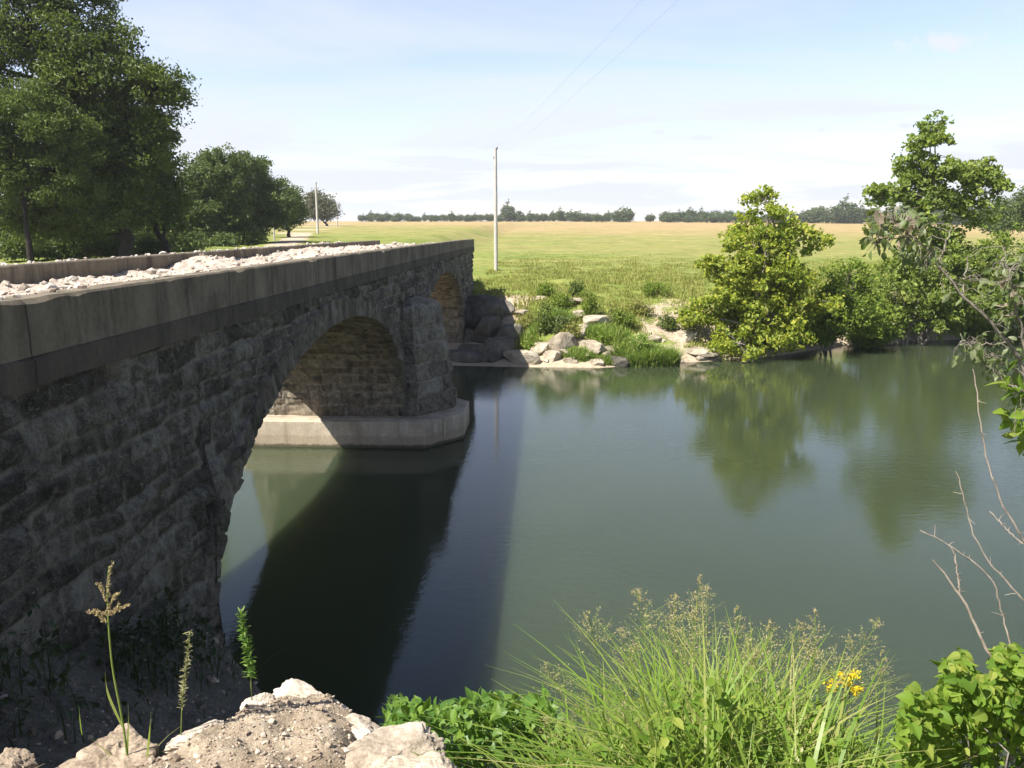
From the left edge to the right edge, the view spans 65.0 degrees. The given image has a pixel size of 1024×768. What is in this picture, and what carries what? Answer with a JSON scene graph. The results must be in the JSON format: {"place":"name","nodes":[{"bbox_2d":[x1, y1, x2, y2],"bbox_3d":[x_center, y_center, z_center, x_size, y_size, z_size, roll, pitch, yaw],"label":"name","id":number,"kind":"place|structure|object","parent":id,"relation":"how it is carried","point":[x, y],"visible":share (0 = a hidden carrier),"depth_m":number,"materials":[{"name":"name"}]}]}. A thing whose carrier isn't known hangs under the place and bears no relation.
{"place":"outdoors","nodes":[
{"label":"outdoors","id":0,"kind":"place"},
{"bbox_2d":[0,221,1023,767],"bbox_3d":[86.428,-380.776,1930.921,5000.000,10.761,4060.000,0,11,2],"label":"ground","id":1,"kind":"structure","parent":0,"point":[546,239],"depth_m":9.97,"materials":[{"name":"plant"}]},
{"bbox_2d":[0,747,38,767],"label":"rock","id":2,"kind":"object","parent":1,"relation":"on","point":[11,757],"visible":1,"depth_m":2.82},
{"bbox_2d":[0,230,52,260],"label":"bush","id":3,"kind":"object","parent":1,"relation":"on","point":[15,248],"visible":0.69,"depth_m":54.09,"materials":[{"name":"green plant"}]},
{"bbox_2d":[0,75,114,261],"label":"broadleaf tree","id":4,"kind":"object","parent":1,"relation":"on","point":[48,127],"visible":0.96,"depth_m":44.83,"materials":[{"name":"green plant"}]},
{"bbox_2d":[37,237,96,259],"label":"bush","id":5,"kind":"object","parent":1,"relation":"on","point":[62,250],"visible":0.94,"depth_m":55.94,"materials":[{"name":"green plant"}]},
{"bbox_2d":[0,0,202,256],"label":"broadleaf tree","id":6,"kind":"object","parent":1,"relation":"on","point":[60,52],"visible":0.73,"depth_m":47.67,"materials":[{"name":"green plant"}]},
{"bbox_2d":[58,723,158,767],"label":"rock","id":7,"kind":"object","parent":1,"relation":"on","point":[94,755],"visible":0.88,"depth_m":2.72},
{"bbox_2d":[79,560,150,755],"bbox_3d":[-1.322,0.944,2.646,0.248,0.772,0.025,0,11,2],"label":"grass stalk","id":8,"kind":"object","parent":7,"relation":"on","point":[107,614],"depth_m":2.62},
{"bbox_2d":[84,234,143,257],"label":"bush","id":9,"kind":"object","parent":1,"relation":"on","point":[109,248],"visible":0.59,"depth_m":57.72,"materials":[{"name":"green plant"}]},
{"bbox_2d":[49,138,200,253],"bbox_3d":[-27.517,-13.014,55.858,11.143,9.488,6.646,0,11,2],"label":"broadleaf tree","id":10,"kind":"object","parent":1,"relation":"on","point":[173,203],"visible":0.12,"depth_m":55.21,"materials":[{"name":"green plant"}]},
{"bbox_2d":[0,586,281,755],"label":"shade weeds","id":11,"kind":"object","parent":1,"relation":"on","point":[168,634],"visible":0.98,"depth_m":8.27,"materials":[{"name":"green plant"}]},
{"bbox_2d":[133,231,179,254],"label":"bush","id":12,"kind":"object","parent":1,"relation":"on","point":[151,246],"visible":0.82,"depth_m":59.73,"materials":[{"name":"green plant"}]},
{"bbox_2d":[130,213,195,244],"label":"bush","id":13,"kind":"object","parent":1,"relation":"on","point":[146,228],"visible":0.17,"depth_m":65.13,"materials":[{"name":"green plant"}]},
{"bbox_2d":[0,627,351,767],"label":"gravel","id":14,"kind":"structure","parent":1,"relation":"on","point":[173,757],"depth_m":2.85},
{"bbox_2d":[162,226,213,251],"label":"bush","id":15,"kind":"object","parent":1,"relation":"on","point":[191,242],"visible":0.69,"depth_m":65.63,"materials":[{"name":"green plant"}]},
{"bbox_2d":[164,719,225,753],"bbox_3d":[-1.090,1.247,2.837,0.259,0.074,0.158,-6,13,-26],"label":"limestone block","id":16,"kind":"object","parent":1,"relation":"on","point":[174,744],"depth_m":2.79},
{"bbox_2d":[177,631,193,734],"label":"weed stem","id":17,"kind":"object","parent":16,"relation":"on","point":[183,690],"visible":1,"depth_m":2.75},
{"bbox_2d":[198,231,245,246],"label":"bush","id":18,"kind":"object","parent":1,"relation":"on","point":[222,240],"visible":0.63,"depth_m":75.28,"materials":[{"name":"green plant"}]},
{"bbox_2d":[176,142,269,238],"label":"broadleaf tree","id":19,"kind":"object","parent":1,"relation":"on","point":[218,207],"visible":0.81,"depth_m":78.07,"materials":[{"name":"green plant"}]},
{"bbox_2d":[0,239,473,656],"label":"stone bridge","id":20,"kind":"structure","parent":1,"relation":"on","point":[140,419],"depth_m":10.67,"materials":[{"name":"stone"}]},
{"bbox_2d":[0,241,436,299],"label":"gravel","id":21,"kind":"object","parent":20,"relation":"on","point":[195,264],"visible":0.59,"depth_m":17.29,"materials":[{"name":"gravel"}]},
{"bbox_2d":[236,605,257,699],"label":"weed stem","id":22,"kind":"object","parent":1,"relation":"on","point":[243,632],"visible":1,"depth_m":2.90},
{"bbox_2d":[230,230,268,245],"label":"bush","id":23,"kind":"object","parent":1,"relation":"on","point":[252,237],"visible":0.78,"depth_m":79.36,"materials":[{"name":"green plant"}]},
{"bbox_2d":[240,692,274,709],"bbox_3d":[-1.004,1.262,3.169,0.121,0.067,0.156,0,11,2],"label":"limestone block","id":24,"kind":"object","parent":1,"relation":"on","point":[261,698],"depth_m":3.16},
{"bbox_2d":[222,150,299,242],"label":"broadleaf tree","id":25,"kind":"object","parent":1,"relation":"on","point":[271,204],"visible":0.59,"depth_m":83.69,"materials":[{"name":"green plant"}]},
{"bbox_2d":[271,182,309,236],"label":"broadleaf tree","id":26,"kind":"object","parent":1,"relation":"on","point":[295,194],"visible":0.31,"depth_m":106.66,"materials":[{"name":"green plant"}]},
{"bbox_2d":[273,678,348,709],"bbox_3d":[-0.811,1.287,3.196,0.420,0.058,0.214,8,14,34],"label":"limestone block","id":27,"kind":"object","parent":1,"relation":"on","point":[292,687],"depth_m":3.28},
{"bbox_2d":[302,188,344,225],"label":"broadleaf tree","id":28,"kind":"object","parent":1,"relation":"on","point":[327,210],"visible":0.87,"depth_m":205.50,"materials":[{"name":"green plant"}]},
{"bbox_2d":[345,713,379,739],"bbox_3d":[-0.590,1.296,2.996,0.274,0.084,0.187,6,13,27],"label":"limestone block","id":29,"kind":"object","parent":1,"relation":"on","point":[362,726],"depth_m":2.98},
{"bbox_2d":[345,721,445,767],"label":"limestone block","id":30,"kind":"object","parent":1,"relation":"on","point":[380,747],"depth_m":2.78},
{"bbox_2d":[383,750,456,767],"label":"limestone block","id":31,"kind":"object","parent":1,"relation":"on","point":[424,760],"depth_m":2.60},
{"bbox_2d":[448,349,483,362],"bbox_3d":[-2.408,-1.429,42.648,2.637,0.706,1.488,5,12,25],"label":"boulder","id":32,"kind":"object","parent":1,"relation":"on","point":[465,356],"visible":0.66,"depth_m":42.05,"materials":[{"name":"stone"}]},
{"bbox_2d":[457,343,485,352],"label":"boulder","id":33,"kind":"object","parent":1,"relation":"on","point":[479,348],"visible":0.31,"depth_m":42.97,"materials":[{"name":"stone"}]},
{"bbox_2d":[376,685,580,767],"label":"leafy bush","id":34,"kind":"object","parent":1,"relation":"on","point":[401,709],"visible":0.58,"depth_m":3.52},
{"bbox_2d":[465,294,503,327],"bbox_3d":[-2.011,-4.366,47.866,3.080,1.866,2.709,0,11,2],"label":"boulder","id":35,"kind":"object","parent":1,"relation":"on","point":[478,307],"visible":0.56,"depth_m":46.87,"materials":[{"name":"stone"}]},
{"bbox_2d":[471,315,501,342],"bbox_3d":[-1.471,-3.191,46.714,1.590,1.690,3.646,3,12,14],"label":"boulder","id":36,"kind":"object","parent":1,"relation":"on","point":[487,326],"visible":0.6,"depth_m":45.41,"materials":[{"name":"stone"}]},
{"bbox_2d":[493,147,497,270],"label":"utility pole","id":37,"kind":"object","parent":1,"relation":"on","point":[495,217],"visible":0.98,"depth_m":68.56,"materials":[{"name":"grey wood"}]},
{"bbox_2d":[483,336,515,362],"bbox_3d":[-0.771,-1.857,43.209,1.887,1.235,3.180,0,11,2],"label":"boulder","id":38,"kind":"object","parent":1,"relation":"on","point":[496,348],"visible":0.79,"depth_m":42.44,"materials":[{"name":"stone"}]},
{"bbox_2d":[500,199,515,221],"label":"distant tree","id":39,"kind":"object","parent":1,"relation":"on","point":[506,214],"visible":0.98,"depth_m":458.46,"materials":[{"name":"green plant"}]},
{"bbox_2d":[494,323,524,344],"bbox_3d":[-0.194,-2.660,45.763,2.047,1.480,1.797,0,11,2],"label":"boulder","id":40,"kind":"object","parent":1,"relation":"on","point":[511,330],"visible":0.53,"depth_m":45.08,"materials":[{"name":"stone"}]},
{"bbox_2d":[503,350,540,364],"bbox_3d":[0.485,-1.341,41.980,2.169,0.955,1.074,6,13,28],"label":"boulder","id":41,"kind":"object","parent":1,"relation":"on","point":[526,357],"visible":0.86,"depth_m":41.49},
{"bbox_2d":[514,310,537,328],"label":"shrub","id":42,"kind":"object","parent":1,"relation":"on","point":[526,320],"visible":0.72,"depth_m":46.02,"materials":[{"name":"green plant"}]},
{"bbox_2d":[520,331,544,349],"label":"shrub","id":43,"kind":"object","parent":1,"relation":"on","point":[528,344],"visible":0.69,"depth_m":42.95,"materials":[{"name":"green plant"}]},
{"bbox_2d":[531,299,554,337],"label":"shrub","id":44,"kind":"object","parent":1,"relation":"on","point":[545,327],"visible":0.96,"depth_m":43.94,"materials":[{"name":"green plant"}]},
{"bbox_2d":[535,282,555,296],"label":"shrub","id":45,"kind":"object","parent":1,"relation":"on","point":[545,290],"visible":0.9,"depth_m":49.41,"materials":[{"name":"green plant"}]},
{"bbox_2d":[520,714,581,766],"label":"grass stalk","id":46,"kind":"object","parent":1,"relation":"on","point":[551,734],"depth_m":2.93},
{"bbox_2d":[547,307,571,334],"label":"shrub","id":47,"kind":"object","parent":1,"relation":"on","point":[563,319],"visible":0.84,"depth_m":43.47,"materials":[{"name":"green plant"}]},
{"bbox_2d":[546,291,575,308],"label":"shrub","id":48,"kind":"object","parent":1,"relation":"on","point":[561,299],"visible":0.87,"depth_m":46.53,"materials":[{"name":"green plant"}]},
{"bbox_2d":[548,332,576,350],"bbox_3d":[2.647,-2.121,42.612,1.578,1.288,1.173,-8,14,-35],"label":"boulder","id":49,"kind":"object","parent":1,"relation":"on","point":[560,340],"visible":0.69,"depth_m":42.14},
{"bbox_2d":[533,655,608,766],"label":"grass stalk","id":50,"kind":"object","parent":1,"relation":"on","point":[556,675],"depth_m":3.10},
{"bbox_2d":[560,319,582,339],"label":"shrub","id":51,"kind":"object","parent":1,"relation":"on","point":[575,327],"visible":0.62,"depth_m":43.00,"materials":[{"name":"green plant"}]},
{"bbox_2d":[566,278,586,296],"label":"shrub","id":52,"kind":"object","parent":1,"relation":"on","point":[575,287],"visible":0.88,"depth_m":49.18,"materials":[{"name":"green plant"}]},
{"bbox_2d":[578,286,600,318],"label":"shrub","id":53,"kind":"object","parent":1,"relation":"on","point":[590,305],"visible":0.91,"depth_m":45.22,"materials":[{"name":"green plant"}]},
{"bbox_2d":[579,340,606,354],"bbox_3d":[4.247,-1.896,42.453,0.973,0.756,1.888,-5,12,-22],"label":"boulder","id":54,"kind":"object","parent":1,"relation":"on","point":[597,347],"visible":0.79,"depth_m":41.81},
{"bbox_2d":[583,315,613,325],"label":"boulder","id":55,"kind":"object","parent":1,"relation":"on","point":[590,319],"visible":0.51,"depth_m":44.38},
{"bbox_2d":[561,607,639,738],"bbox_3d":[0.397,1.344,3.465,0.350,1.025,0.612,5,12,25],"label":"grass stalk","id":56,"kind":"object","parent":1,"relation":"on","point":[591,627],"depth_m":3.24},
{"bbox_2d":[512,305,694,366],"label":"waterside grass","id":57,"kind":"structure","parent":1,"relation":"on","point":[659,356],"depth_m":41.78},
{"bbox_2d":[594,330,618,345],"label":"shrub","id":58,"kind":"object","parent":1,"relation":"on","point":[604,339],"visible":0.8,"depth_m":42.58,"materials":[{"name":"green plant"}]},
{"bbox_2d":[610,355,628,366],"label":"boulder","id":59,"kind":"object","parent":1,"relation":"on","point":[620,361],"visible":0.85,"depth_m":41.19,"materials":[{"name":"stone"}]},
{"bbox_2d":[606,307,638,328],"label":"shrub","id":60,"kind":"object","parent":1,"relation":"on","point":[627,319],"visible":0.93,"depth_m":44.61,"materials":[{"name":"green plant"}]},
{"bbox_2d":[611,206,634,221],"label":"distant tree","id":61,"kind":"object","parent":1,"relation":"on","point":[627,215],"visible":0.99,"depth_m":446.13,"materials":[{"name":"green plant"}]},
{"bbox_2d":[598,643,648,733],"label":"grass stalk","id":62,"kind":"object","parent":1,"relation":"on","point":[627,673],"depth_m":3.22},
{"bbox_2d":[594,627,657,720],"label":"grass stalk","id":63,"kind":"object","parent":1,"relation":"on","point":[620,628],"depth_m":3.25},
{"bbox_2d":[603,692,658,767],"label":"grass stalk","id":64,"kind":"object","parent":1,"relation":"on","point":[623,701],"depth_m":2.82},
{"bbox_2d":[620,332,652,353],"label":"shrub","id":65,"kind":"object","parent":1,"relation":"on","point":[640,336],"visible":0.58,"depth_m":41.76,"materials":[{"name":"green plant"}]},
{"bbox_2d":[622,297,655,314],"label":"shrub","id":66,"kind":"object","parent":1,"relation":"on","point":[642,307],"visible":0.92,"depth_m":46.37,"materials":[{"name":"green plant"}]},
{"bbox_2d":[619,588,680,723],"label":"grass stalk","id":67,"kind":"object","parent":1,"relation":"on","point":[639,599],"depth_m":3.57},
{"bbox_2d":[638,279,671,295],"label":"shrub","id":68,"kind":"object","parent":1,"relation":"on","point":[652,288],"visible":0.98,"depth_m":49.71,"materials":[{"name":"green plant"}]},
{"bbox_2d":[655,312,678,331],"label":"shrub","id":69,"kind":"object","parent":1,"relation":"on","point":[669,322],"visible":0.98,"depth_m":45.28,"materials":[{"name":"green plant"}]},
{"bbox_2d":[633,609,720,738],"bbox_3d":[0.642,1.376,3.233,0.326,1.037,0.418,8,14,35],"label":"grass stalk","id":70,"kind":"object","parent":1,"relation":"on","point":[693,620],"depth_m":3.18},
{"bbox_2d":[650,593,711,694],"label":"grass stalk","id":71,"kind":"object","parent":1,"relation":"on","point":[674,606],"depth_m":3.35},
{"bbox_2d":[652,608,710,713],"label":"grass stalk","id":72,"kind":"object","parent":1,"relation":"on","point":[673,610],"depth_m":3.35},
{"bbox_2d":[675,331,695,342],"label":"boulder","id":73,"kind":"object","parent":1,"relation":"on","point":[686,336],"visible":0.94,"depth_m":44.34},
{"bbox_2d":[663,574,729,696],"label":"grass stalk","id":74,"kind":"object","parent":1,"relation":"on","point":[697,599],"depth_m":3.36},
{"bbox_2d":[683,347,718,356],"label":"boulder","id":75,"kind":"object","parent":1,"relation":"on","point":[700,351],"visible":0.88,"depth_m":43.11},
{"bbox_2d":[684,585,735,713],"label":"grass stalk","id":76,"kind":"object","parent":1,"relation":"on","point":[706,610],"depth_m":3.67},
{"bbox_2d":[411,605,1012,767],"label":"tall grass","id":77,"kind":"structure","parent":1,"relation":"on","point":[786,743],"depth_m":2.87,"materials":[{"name":"plant"}]},
{"bbox_2d":[535,665,901,767],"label":"ground cover","id":78,"kind":"object","parent":1,"relation":"on","point":[669,721],"visible":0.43,"depth_m":2.69,"materials":[{"name":"green plant"}]},
{"bbox_2d":[708,606,761,723],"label":"grass stalk","id":79,"kind":"object","parent":1,"relation":"on","point":[736,608],"depth_m":3.38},
{"bbox_2d":[706,656,771,727],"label":"grass stalk","id":80,"kind":"object","parent":1,"relation":"on","point":[751,675],"depth_m":2.92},
{"bbox_2d":[471,251,1023,355],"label":"bank grass","id":81,"kind":"structure","parent":1,"relation":"on","point":[624,279],"depth_m":57.67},
{"bbox_2d":[718,645,780,734],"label":"grass stalk","id":82,"kind":"object","parent":1,"relation":"on","point":[757,654],"depth_m":3.08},
{"bbox_2d":[675,184,845,361],"bbox_3d":[13.331,-5.846,43.426,8.536,9.732,4.902,-2,11,-11],"label":"sycamore tree","id":83,"kind":"object","parent":1,"relation":"on","point":[786,284],"visible":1,"depth_m":42.90,"materials":[{"name":"green plant"}]},
{"bbox_2d":[731,619,791,723],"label":"grass stalk","id":84,"kind":"object","parent":1,"relation":"on","point":[768,627],"depth_m":3.28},
{"bbox_2d":[730,629,810,743],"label":"grass stalk","id":85,"kind":"object","parent":1,"relation":"on","point":[761,668],"depth_m":3.12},
{"bbox_2d":[752,619,822,745],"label":"grass stalk","id":86,"kind":"object","parent":1,"relation":"on","point":[801,629],"depth_m":3.38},
{"bbox_2d":[769,646,832,757],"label":"grass stalk","id":87,"kind":"object","parent":1,"relation":"on","point":[814,652],"depth_m":3.05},
{"bbox_2d":[799,207,823,222],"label":"distant tree","id":88,"kind":"object","parent":1,"relation":"on","point":[808,216],"visible":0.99,"depth_m":441.35,"materials":[{"name":"green plant"}]},
{"bbox_2d":[792,609,840,719],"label":"grass stalk","id":89,"kind":"object","parent":1,"relation":"on","point":[815,614],"depth_m":3.38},
{"bbox_2d":[763,644,872,741],"bbox_3d":[1.246,1.435,3.370,0.322,0.943,0.562,-1,11,-3],"label":"grass stalk","id":90,"kind":"object","parent":1,"relation":"on","point":[820,721],"depth_m":3.15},
{"bbox_2d":[798,311,847,350],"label":"waterside bush","id":91,"kind":"object","parent":1,"relation":"on","point":[825,339],"visible":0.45,"depth_m":45.40,"materials":[{"name":"green plant"}]},
{"bbox_2d":[785,632,868,759],"bbox_3d":[1.310,1.451,3.285,0.506,0.897,0.214,7,13,32],"label":"grass stalk","id":92,"kind":"object","parent":1,"relation":"on","point":[802,641],"depth_m":3.27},
{"bbox_2d":[810,205,845,222],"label":"distant tree","id":93,"kind":"object","parent":1,"relation":"on","point":[834,215],"visible":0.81,"depth_m":438.76,"materials":[{"name":"green plant"}]},
{"bbox_2d":[823,669,863,747],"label":"flowering weed","id":94,"kind":"object","parent":1,"relation":"on","point":[852,689],"visible":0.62,"depth_m":3.24,"materials":[{"name":"yellow plant"}]},
{"bbox_2d":[836,193,859,223],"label":"distant tree","id":95,"kind":"object","parent":1,"relation":"on","point":[845,219],"visible":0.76,"depth_m":439.61,"materials":[{"name":"green plant"}]},
{"bbox_2d":[810,634,885,766],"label":"grass stalk","id":96,"kind":"object","parent":1,"relation":"on","point":[850,640],"depth_m":3.50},
{"bbox_2d":[803,256,902,350],"bbox_3d":[19.248,-4.091,45.398,6.016,6.140,4.524,0,11,2],"label":"waterside bush","id":97,"kind":"object","parent":1,"relation":"on","point":[855,314],"visible":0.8,"depth_m":44.87,"materials":[{"name":"green plant"}]},
{"bbox_2d":[798,617,907,736],"bbox_3d":[1.433,1.440,3.584,0.233,0.979,0.552,-9,14,-38],"label":"grass stalk","id":98,"kind":"object","parent":1,"relation":"on","point":[875,625],"depth_m":3.43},
{"bbox_2d":[848,203,870,223],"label":"distant tree","id":99,"kind":"object","parent":1,"relation":"on","point":[860,216],"visible":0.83,"depth_m":439.55,"materials":[{"name":"green plant"}]},
{"bbox_2d":[844,313,904,347],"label":"waterside bush","id":100,"kind":"object","parent":1,"relation":"on","point":[892,332],"visible":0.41,"depth_m":47.62,"materials":[{"name":"green plant"}]},
{"bbox_2d":[858,649,900,748],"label":"grass stalk","id":101,"kind":"object","parent":1,"relation":"on","point":[880,693],"depth_m":3.35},
{"bbox_2d":[859,109,1016,343],"bbox_3d":[25.258,-8.845,48.012,9.047,14.517,4.688,0,11,2],"label":"sycamore tree","id":102,"kind":"object","parent":1,"relation":"on","point":[970,175],"visible":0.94,"depth_m":46.99,"materials":[{"name":"green plant"}]},
{"bbox_2d":[858,223,1023,344],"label":"waterside bush","id":103,"kind":"object","parent":1,"relation":"on","point":[929,307],"visible":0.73,"depth_m":47.71,"materials":[{"name":"green plant"}]},
{"bbox_2d":[859,205,1023,458],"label":"sapling","id":104,"kind":"object","parent":1,"relation":"on","point":[977,351],"visible":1,"depth_m":3.21,"materials":[{"name":"green plant"}]},
{"bbox_2d":[893,642,1023,767],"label":"leafy bush","id":105,"kind":"object","parent":1,"relation":"on","point":[968,700],"visible":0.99,"depth_m":2.56,"materials":[{"name":"green plant"}]},
{"bbox_2d":[932,548,991,657],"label":"bare twig","id":106,"kind":"object","parent":105,"relation":"attached to","point":[972,620],"visible":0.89,"depth_m":2.92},
{"bbox_2d":[920,530,1010,643],"bbox_3d":[1.699,0.751,3.008,0.344,0.435,0.061,6,13,27],"label":"bare twig","id":107,"kind":"object","parent":105,"relation":"attached to","point":[1003,615],"visible":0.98,"depth_m":2.98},
{"bbox_2d":[954,470,1023,600],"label":"bare twig","id":108,"kind":"object","parent":105,"relation":"attached to","point":[1002,576],"visible":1,"depth_m":3.07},
{"bbox_2d":[972,369,1023,543],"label":"bare twig","id":109,"kind":"object","parent":105,"relation":"attached to","point":[1009,516],"visible":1,"depth_m":3.11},
{"bbox_2d":[950,312,1021,340],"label":"waterside bush","id":110,"kind":"object","parent":1,"relation":"on","point":[972,331],"visible":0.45,"depth_m":50.60,"materials":[{"name":"green plant"}]},
{"bbox_2d":[976,185,1023,237],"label":"broadleaf tree","id":111,"kind":"object","parent":1,"relation":"on","point":[1013,212],"visible":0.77,"depth_m":123.10,"materials":[{"name":"green plant"}]},
{"bbox_2d":[976,223,1023,333],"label":"waterside bush","id":112,"kind":"object","parent":1,"relation":"on","point":[1004,237],"visible":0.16,"depth_m":52.42,"materials":[{"name":"green plant"}]},
{"bbox_2d":[0,0,1023,221],"label":"sky","id":113,"kind":"structure","parent":0,"point":[390,106],"materials":[{"name":"blue"}]},
{"bbox_2d":[218,338,1023,767],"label":"river water","id":114,"kind":"structure","parent":0,"point":[542,506],"depth_m":19.26,"materials":[{"name":"liquid"}]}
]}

